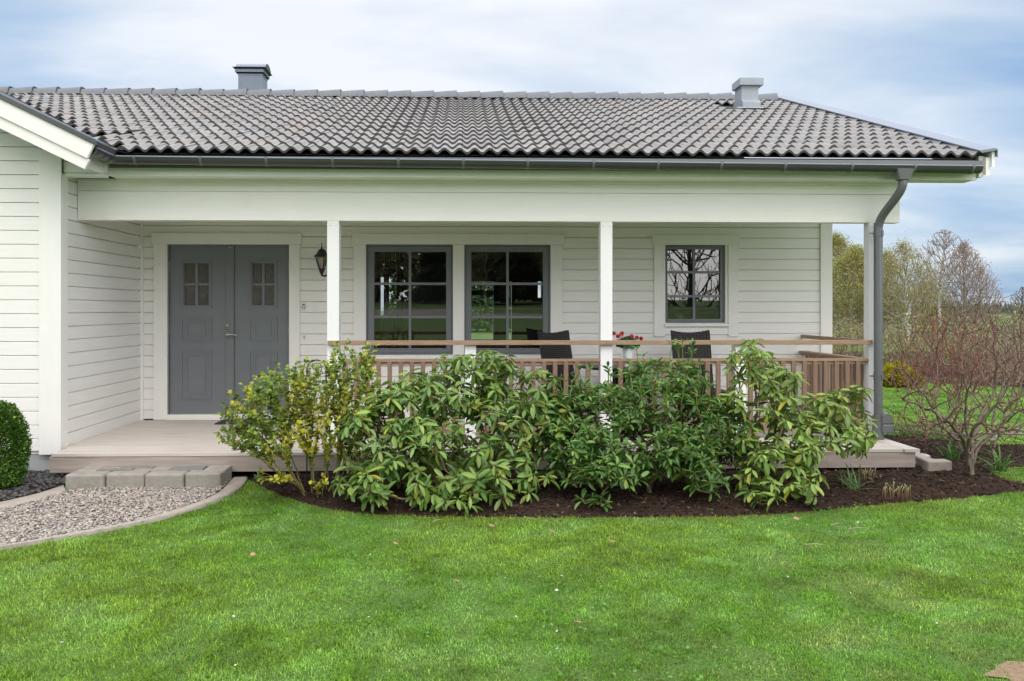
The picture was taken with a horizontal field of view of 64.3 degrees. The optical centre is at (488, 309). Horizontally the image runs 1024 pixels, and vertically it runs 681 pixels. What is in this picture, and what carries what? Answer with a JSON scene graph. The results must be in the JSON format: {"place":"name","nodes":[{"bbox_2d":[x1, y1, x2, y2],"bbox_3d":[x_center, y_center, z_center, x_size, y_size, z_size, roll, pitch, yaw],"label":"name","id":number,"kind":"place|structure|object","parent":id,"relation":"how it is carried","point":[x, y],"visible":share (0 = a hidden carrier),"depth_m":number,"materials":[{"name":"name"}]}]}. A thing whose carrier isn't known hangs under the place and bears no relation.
{"place":"outdoors","nodes":[
{"label":"outdoors","id":0,"kind":"place"},
{"bbox_2d":[0,469,68,501],"bbox_3d":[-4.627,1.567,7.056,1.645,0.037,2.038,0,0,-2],"label":"dark gravel","id":1,"kind":"structure","parent":0,"point":[38,479],"depth_m":7.32,"materials":[{"name":"grey gravel"}]},
{"bbox_2d":[0,400,32,489],"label":"boxwood ball","id":2,"kind":"object","parent":1,"relation":"on","point":[14,427],"visible":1,"depth_m":7.11,"materials":[{"name":"green plant"}]},
{"bbox_2d":[0,311,1023,680],"bbox_3d":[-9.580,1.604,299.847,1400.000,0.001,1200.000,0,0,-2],"label":"ground","id":3,"kind":"structure","parent":0,"point":[480,601],"depth_m":4.50,"materials":[{"name":"green plant"}]},
{"bbox_2d":[0,498,18,508],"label":"edging kerb","id":4,"kind":"structure","parent":3,"relation":"on","point":[11,502],"depth_m":6.60,"materials":[{"name":"concrete"}]},
{"bbox_2d":[18,493,40,503],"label":"edging kerb","id":5,"kind":"structure","parent":3,"relation":"on","point":[29,498],"depth_m":6.77,"materials":[{"name":"concrete"}]},
{"bbox_2d":[0,533,84,549],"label":"edging kerb","id":6,"kind":"structure","parent":3,"relation":"on","point":[27,542],"depth_m":5.55,"materials":[{"name":"concrete"}]},
{"bbox_2d":[40,485,64,497],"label":"edging kerb","id":7,"kind":"structure","parent":3,"relation":"on","point":[53,491],"depth_m":7.03,"materials":[{"name":"concrete"}]},
{"bbox_2d":[61,519,151,535],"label":"edging kerb","id":8,"kind":"structure","parent":3,"relation":"on","point":[111,527],"depth_m":5.89,"materials":[{"name":"concrete"}]},
{"bbox_2d":[0,479,229,544],"bbox_3d":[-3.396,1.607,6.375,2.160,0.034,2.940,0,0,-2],"label":"gravel path","id":9,"kind":"structure","parent":3,"relation":"on","point":[147,514],"depth_m":6.36,"materials":[{"name":"grey gravel"}]},
{"bbox_2d":[65,465,231,489],"bbox_3d":[-3.072,1.544,7.397,1.362,0.180,0.387,0,0,-2],"label":"stone step","id":10,"kind":"object","parent":3,"relation":"on","point":[93,477],"visible":0.9,"depth_m":7.23,"materials":[{"name":"concrete"}]},
{"bbox_2d":[139,503,207,521],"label":"edging kerb","id":11,"kind":"structure","parent":3,"relation":"on","point":[178,511],"depth_m":6.33,"materials":[{"name":"concrete"}]},
{"bbox_2d":[196,489,237,504],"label":"edging kerb","id":12,"kind":"structure","parent":3,"relation":"on","point":[216,497],"depth_m":6.84,"materials":[{"name":"concrete"}]},
{"bbox_2d":[222,476,247,490],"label":"edging kerb","id":13,"kind":"structure","parent":3,"relation":"on","point":[237,483],"depth_m":7.35,"materials":[{"name":"concrete"}]},
{"bbox_2d":[382,277,394,315],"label":"spruce tree","id":14,"kind":"object","parent":3,"relation":"on","point":[391,301],"visible":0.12,"depth_m":59.40,"materials":[{"name":"green plant"}]},
{"bbox_2d":[471,285,492,331],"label":"spruce tree","id":15,"kind":"object","parent":3,"relation":"on","point":[478,300],"visible":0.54,"depth_m":56.57,"materials":[{"name":"green plant"}]},
{"bbox_2d":[50,418,919,473],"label":"porch deck","id":16,"kind":"structure","parent":3,"relation":"on","point":[156,443],"depth_m":7.80,"materials":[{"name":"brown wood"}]},
{"bbox_2d":[214,419,303,423],"bbox_3d":[-2.702,1.334,9.664,1.000,0.012,0.370,0,0,-2],"label":"door mat","id":17,"kind":"object","parent":16,"relation":"on","point":[223,421],"depth_m":9.62,"materials":[{"name":"grey rubber"}]},
{"bbox_2d":[537,330,598,424],"bbox_3d":[0.936,0.794,9.171,0.474,1.100,0.700,0,0,-40],"label":"wicker chair","id":18,"kind":"object","parent":16,"relation":"on","point":[555,351],"visible":0.36,"depth_m":9.37,"materials":[{"name":"black wicker"}]},
{"bbox_2d":[328,335,872,439],"bbox_3d":[1.163,0.830,9.198,5.659,1.028,1.685,0,0,-2],"label":"porch railing","id":19,"kind":"object","parent":16,"relation":"on","point":[822,372],"visible":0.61,"depth_m":8.42,"materials":[{"name":"brown wood"}]},
{"bbox_2d":[582,364,669,419],"bbox_3d":[1.567,0.994,9.305,1.020,0.700,1.020,0,0,-2],"label":"porch table","id":20,"kind":"object","parent":16,"relation":"on","point":[614,369],"visible":0.23,"depth_m":9.18,"materials":[{"name":"black metal"}]},
{"bbox_2d":[612,331,642,366],"bbox_3d":[1.556,0.444,9.147,0.367,0.400,0.234,0,0,-2],"label":"geranium pot","id":21,"kind":"object","parent":20,"relation":"on","point":[627,351],"visible":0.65,"depth_m":9.10,"materials":[{"name":"white ceramic"}]},
{"bbox_2d":[670,330,725,423],"bbox_3d":[2.409,0.794,9.241,0.474,1.100,0.700,0,0,-10],"label":"wicker chair","id":22,"kind":"object","parent":16,"relation":"on","point":[702,351],"visible":0.29,"depth_m":9.50,"materials":[{"name":"black wicker"}]},
{"bbox_2d":[480,285,492,330],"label":"spruce tree","id":23,"kind":"object","parent":3,"relation":"on","point":[488,297],"visible":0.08,"depth_m":60.30,"materials":[{"name":"green plant"}]},
{"bbox_2d":[487,282,510,329],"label":"spruce tree","id":24,"kind":"object","parent":3,"relation":"on","point":[490,310],"visible":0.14,"depth_m":57.73,"materials":[{"name":"green plant"}]},
{"bbox_2d":[0,64,997,470],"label":"house","id":25,"kind":"structure","parent":3,"relation":"on","point":[158,250],"depth_m":9.59,"materials":[{"name":"white paint"}]},
{"bbox_2d":[151,233,301,419],"bbox_3d":[-3.184,0.210,9.914,1.806,2.268,0.159,0,0,-2],"label":"door","id":26,"kind":"structure","parent":25,"relation":"in","point":[226,308],"depth_m":9.93,"materials":[{"name":"grey paint"}]},
{"bbox_2d":[301,303,306,310],"bbox_3d":[-2.262,-0.032,9.930,0.075,0.100,0.005,0,0,-2],"label":"alarm sign","id":27,"kind":"object","parent":25,"relation":"attached to","point":[303,306],"visible":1,"depth_m":9.93,"materials":[{"name":"white plastic"}]},
{"bbox_2d":[313,243,326,276],"bbox_3d":[-1.971,-0.595,9.797,0.177,0.411,0.330,0,0,28],"label":"wall lantern","id":28,"kind":"object","parent":25,"relation":"attached to","point":[321,253],"depth_m":9.72,"materials":[{"name":"black metal"}]},
{"bbox_2d":[379,252,404,347],"bbox_3d":[-1.228,0.194,10.387,0.346,2.100,0.082,0,0,-2],"label":"curtain","id":29,"kind":"object","parent":25,"relation":"hanging from","point":[393,297],"visible":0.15,"depth_m":10.38,"materials":[{"name":"beige fabric"}]},
{"bbox_2d":[352,233,563,358],"bbox_3d":[-0.374,-0.120,10.034,2.600,1.612,0.182,0,0,-2],"label":"window","id":30,"kind":"structure","parent":25,"relation":"in","point":[365,245],"depth_m":9.97,"materials":[{"name":"grey paint"}]},
{"bbox_2d":[464,245,549,354],"bbox_3d":[0.228,-0.120,10.084,1.063,1.357,0.120,0,0,-2],"label":"window","id":31,"kind":"structure","parent":25,"relation":"in","point":[468,249],"depth_m":10.03,"materials":[{"name":"grey paint"}]},
{"bbox_2d":[675,305,683,318],"bbox_3d":[2.414,0.035,10.302,0.114,0.187,0.112,0,0,-32],"label":"sill pot","id":32,"kind":"object","parent":25,"relation":"on","point":[679,316],"visible":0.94,"depth_m":10.27,"materials":[{"name":"green"}]},
{"bbox_2d":[652,234,739,336],"bbox_3d":[2.562,-0.292,10.217,1.088,1.263,0.380,0,0,-2],"label":"window","id":33,"kind":"structure","parent":25,"relation":"in","point":[727,245],"depth_m":10.08,"materials":[{"name":"grey paint"}]},
{"bbox_2d":[66,493,1018,680],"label":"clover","id":34,"kind":"object","parent":3,"relation":"on","point":[585,628],"visible":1,"depth_m":4.45,"materials":[{"name":"green plant"}]},
{"bbox_2d":[241,435,1023,517],"bbox_3d":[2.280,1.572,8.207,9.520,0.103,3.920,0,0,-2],"label":"flower bed","id":35,"kind":"object","parent":3,"relation":"on","point":[706,502],"visible":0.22,"depth_m":6.81,"materials":[{"name":"brown soil"}]},
{"bbox_2d":[213,338,381,497],"bbox_3d":[-1.613,0.922,6.913,1.416,1.333,0.840,0,0,-2],"label":"privet shrub","id":36,"kind":"object","parent":35,"relation":"on","point":[338,408],"visible":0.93,"depth_m":6.83,"materials":[{"name":"green plant"}]},
{"bbox_2d":[306,359,326,480],"bbox_3d":[-1.562,1.054,7.374,0.186,1.200,0.013,0,0,-2],"label":"iron trellis","id":37,"kind":"object","parent":35,"relation":"on","point":[325,408],"visible":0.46,"depth_m":7.37,"materials":[{"name":"black metal"}]},
{"bbox_2d":[328,349,590,516],"bbox_3d":[-0.198,1.003,6.841,2.234,1.314,1.316,0,0,-2],"label":"rhododendron","id":38,"kind":"object","parent":35,"relation":"on","point":[470,472],"visible":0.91,"depth_m":6.74,"materials":[{"name":"green plant"}]},
{"bbox_2d":[534,337,757,511],"bbox_3d":[1.337,0.916,6.894,1.934,1.362,1.237,0,0,-2],"label":"rhododendron","id":39,"kind":"object","parent":35,"relation":"on","point":[602,458],"visible":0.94,"depth_m":6.78,"materials":[{"name":"green plant"}]},
{"bbox_2d":[706,338,880,510],"bbox_3d":[2.670,0.947,6.876,1.596,1.380,1.223,0,0,-2],"label":"rhododendron","id":40,"kind":"object","parent":35,"relation":"on","point":[801,456],"visible":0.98,"depth_m":6.86,"materials":[{"name":"green plant"}]},
{"bbox_2d":[828,463,876,489],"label":"strap leaf plant","id":41,"kind":"object","parent":35,"relation":"on","point":[856,484],"visible":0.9,"depth_m":7.06,"materials":[{"name":"green plant"}]},
{"bbox_2d":[858,465,875,480],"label":"shoot clump","id":42,"kind":"object","parent":35,"relation":"on","point":[863,473],"visible":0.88,"depth_m":7.39,"materials":[{"name":"beige plant"}]},
{"bbox_2d":[882,481,910,499],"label":"shoot clump","id":43,"kind":"object","parent":35,"relation":"on","point":[906,490],"visible":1,"depth_m":6.71,"materials":[{"name":"beige plant"}]},
{"bbox_2d":[931,439,966,459],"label":"strap leaf plant","id":44,"kind":"object","parent":35,"relation":"on","point":[949,452],"visible":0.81,"depth_m":8.44,"materials":[{"name":"green plant"}]},
{"bbox_2d":[881,294,1023,474],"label":"bare shrub","id":45,"kind":"object","parent":35,"relation":"on","point":[971,455],"visible":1,"depth_m":7.42,"materials":[{"name":"brown plant"}]},
{"bbox_2d":[943,369,992,451],"bbox_3d":[5.155,1.113,8.803,0.426,0.990,0.957,0,0,44],"label":"twiggy shrub","id":46,"kind":"object","parent":35,"relation":"on","point":[971,407],"visible":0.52,"depth_m":8.76,"materials":[{"name":"brown plant"}]},
{"bbox_2d":[947,431,1023,435],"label":"edging","id":47,"kind":"object","parent":35,"relation":"on","point":[1011,433],"visible":0.35,"depth_m":8.62,"materials":[{"name":"grey stone"}]},
{"bbox_2d":[978,444,1022,471],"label":"strap leaf plant","id":48,"kind":"object","parent":35,"relation":"on","point":[1000,466],"visible":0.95,"depth_m":7.90,"materials":[{"name":"green plant"}]},
{"bbox_2d":[982,320,1023,447],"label":"lichen shrub","id":49,"kind":"object","parent":35,"relation":"on","point":[993,443],"visible":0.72,"depth_m":9.10,"materials":[{"name":"brown plant"}]},
{"bbox_2d":[832,229,863,328],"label":"birch tree","id":50,"kind":"object","parent":3,"relation":"on","point":[839,243],"visible":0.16,"depth_m":44.34,"materials":[{"name":"green plant"}]},
{"bbox_2d":[832,242,899,336],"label":"birch tree","id":51,"kind":"object","parent":3,"relation":"on","point":[853,263],"visible":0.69,"depth_m":40.26,"materials":[{"name":"green plant"}]},
{"bbox_2d":[840,279,896,336],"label":"birch tree","id":52,"kind":"object","parent":3,"relation":"on","point":[883,306],"visible":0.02,"depth_m":45.96,"materials":[{"name":"green plant"}]},
{"bbox_2d":[862,246,918,335],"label":"birch tree","id":53,"kind":"object","parent":3,"relation":"on","point":[885,254],"visible":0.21,"depth_m":46.34,"materials":[{"name":"green plant"}]},
{"bbox_2d":[883,360,924,387],"bbox_3d":[8.508,1.350,16.869,0.974,0.590,1.028,0,0,-2],"label":"golden conifer","id":54,"kind":"object","parent":3,"relation":"on","point":[888,369],"visible":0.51,"depth_m":16.65,"materials":[{"name":"yellow plant"}]},
{"bbox_2d":[862,231,949,342],"bbox_3d":[19.852,-1.036,38.625,3.836,5.336,4.207,0,0,-2],"label":"birch tree","id":55,"kind":"object","parent":3,"relation":"on","point":[910,304],"visible":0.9,"depth_m":38.37,"materials":[{"name":"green plant"}]},
{"bbox_2d":[915,452,932,466],"bbox_3d":[4.314,1.530,8.243,0.120,0.148,0.688,0,0,6],"label":"kerb stone","id":56,"kind":"object","parent":3,"relation":"on","point":[919,457],"visible":0.22,"depth_m":8.03,"materials":[{"name":"concrete"}]},
{"bbox_2d":[832,297,1023,361],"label":"undergrowth","id":57,"kind":"object","parent":3,"relation":"on","point":[894,325],"visible":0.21,"depth_m":33.75,"materials":[{"name":"brown plant"}]},
{"bbox_2d":[891,419,964,439],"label":"ground cover","id":58,"kind":"object","parent":3,"relation":"on","point":[898,430],"visible":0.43,"depth_m":10.07,"materials":[{"name":"green plant"}]},
{"bbox_2d":[896,279,959,335],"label":"birch tree","id":59,"kind":"object","parent":3,"relation":"on","point":[931,312],"visible":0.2,"depth_m":47.46,"materials":[{"name":"brown plant"}]},
{"bbox_2d":[833,351,1023,387],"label":"bed","id":60,"kind":"object","parent":3,"relation":"on","point":[939,377],"visible":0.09,"depth_m":21.04,"materials":[{"name":"brown plant"}]},
{"bbox_2d":[832,328,848,355],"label":"budding shrub","id":61,"kind":"object","parent":60,"relation":"on","point":[838,346],"visible":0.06,"depth_m":20.70,"materials":[{"name":"green plant"}]},
{"bbox_2d":[832,314,863,369],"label":"budding shrub","id":62,"kind":"object","parent":60,"relation":"on","point":[857,349],"visible":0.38,"depth_m":20.78,"materials":[{"name":"green plant"}]},
{"bbox_2d":[862,324,923,368],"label":"budding shrub","id":63,"kind":"object","parent":60,"relation":"on","point":[893,352],"visible":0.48,"depth_m":20.69,"materials":[{"name":"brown plant"}]},
{"bbox_2d":[895,312,960,372],"bbox_3d":[11.044,0.826,20.342,1.663,1.586,1.242,0,0,11],"label":"budding shrub","id":64,"kind":"object","parent":60,"relation":"on","point":[911,339],"visible":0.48,"depth_m":20.36,"materials":[{"name":"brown plant"}]},
{"bbox_2d":[934,318,993,374],"bbox_3d":[11.652,0.915,19.898,1.592,1.403,1.264,0,0,-31],"label":"budding shrub","id":65,"kind":"object","parent":60,"relation":"on","point":[980,337],"visible":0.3,"depth_m":19.81,"materials":[{"name":"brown plant"}]},
{"bbox_2d":[959,325,1022,375],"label":"budding shrub","id":66,"kind":"object","parent":60,"relation":"on","point":[985,349],"visible":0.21,"depth_m":18.97,"materials":[{"name":"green plant"}]},
{"bbox_2d":[964,344,1023,385],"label":"bush","id":67,"kind":"object","parent":60,"relation":"on","point":[1008,367],"visible":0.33,"depth_m":16.69,"materials":[{"name":"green plant"}]},
{"bbox_2d":[992,335,1023,375],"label":"budding shrub","id":68,"kind":"object","parent":60,"relation":"on","point":[1011,355],"visible":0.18,"depth_m":18.05,"materials":[{"name":"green plant"}]},
{"bbox_2d":[922,459,951,470],"bbox_3d":[4.311,1.526,7.831,0.235,0.155,0.136,0,0,-2],"label":"kerb stone","id":69,"kind":"object","parent":3,"relation":"on","point":[935,464],"visible":0.56,"depth_m":7.77,"materials":[{"name":"concrete"}]},
{"bbox_2d":[912,230,974,337],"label":"birch tree","id":70,"kind":"object","parent":3,"relation":"on","point":[944,248],"visible":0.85,"depth_m":42.61,"materials":[{"name":"grey plant"}]},
{"bbox_2d":[893,301,1002,396],"bbox_3d":[8.523,0.730,15.107,1.926,1.781,1.636,0,0,-2],"label":"red budded shrub","id":71,"kind":"object","parent":3,"relation":"on","point":[952,361],"visible":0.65,"depth_m":15.00,"materials":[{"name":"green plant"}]},
{"bbox_2d":[931,237,1000,333],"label":"bare tree","id":72,"kind":"object","parent":3,"relation":"on","point":[965,301],"visible":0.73,"depth_m":44.55,"materials":[{"name":"grey plant"}]},
{"bbox_2d":[960,267,1004,334],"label":"bare tree","id":73,"kind":"object","parent":3,"relation":"on","point":[984,297],"visible":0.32,"depth_m":45.76,"materials":[{"name":"brown plant"}]},
{"bbox_2d":[976,434,997,440],"bbox_3d":[5.147,1.330,8.401,0.431,0.056,0.109,0,0,-23],"label":"stone","id":74,"kind":"object","parent":3,"relation":"on","point":[992,439],"visible":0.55,"depth_m":8.36,"materials":[{"name":"grey stone"}]},
{"bbox_2d":[982,661,1023,680],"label":"bare earth","id":75,"kind":"structure","parent":3,"relation":"on","point":[1016,672],"depth_m":3.59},
{"bbox_2d":[1007,287,1023,322],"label":"bare tree","id":76,"kind":"object","parent":3,"relation":"on","point":[1018,297],"visible":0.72,"depth_m":61.30,"materials":[{"name":"grey plant"}]},
{"bbox_2d":[0,0,1023,310],"label":"sky","id":77,"kind":"structure","parent":0,"point":[952,68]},
{"bbox_2d":[857,311,1018,313],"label":"hill","id":78,"kind":"structure","parent":0,"point":[980,312],"depth_m":292.62,"materials":[{"name":"green plant"}]},
{"bbox_2d":[889,302,1023,310],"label":"forest","id":79,"kind":"object","parent":78,"relation":"on","point":[991,306],"visible":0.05,"depth_m":313.32,"materials":[{"name":"green plant"}]}
]}

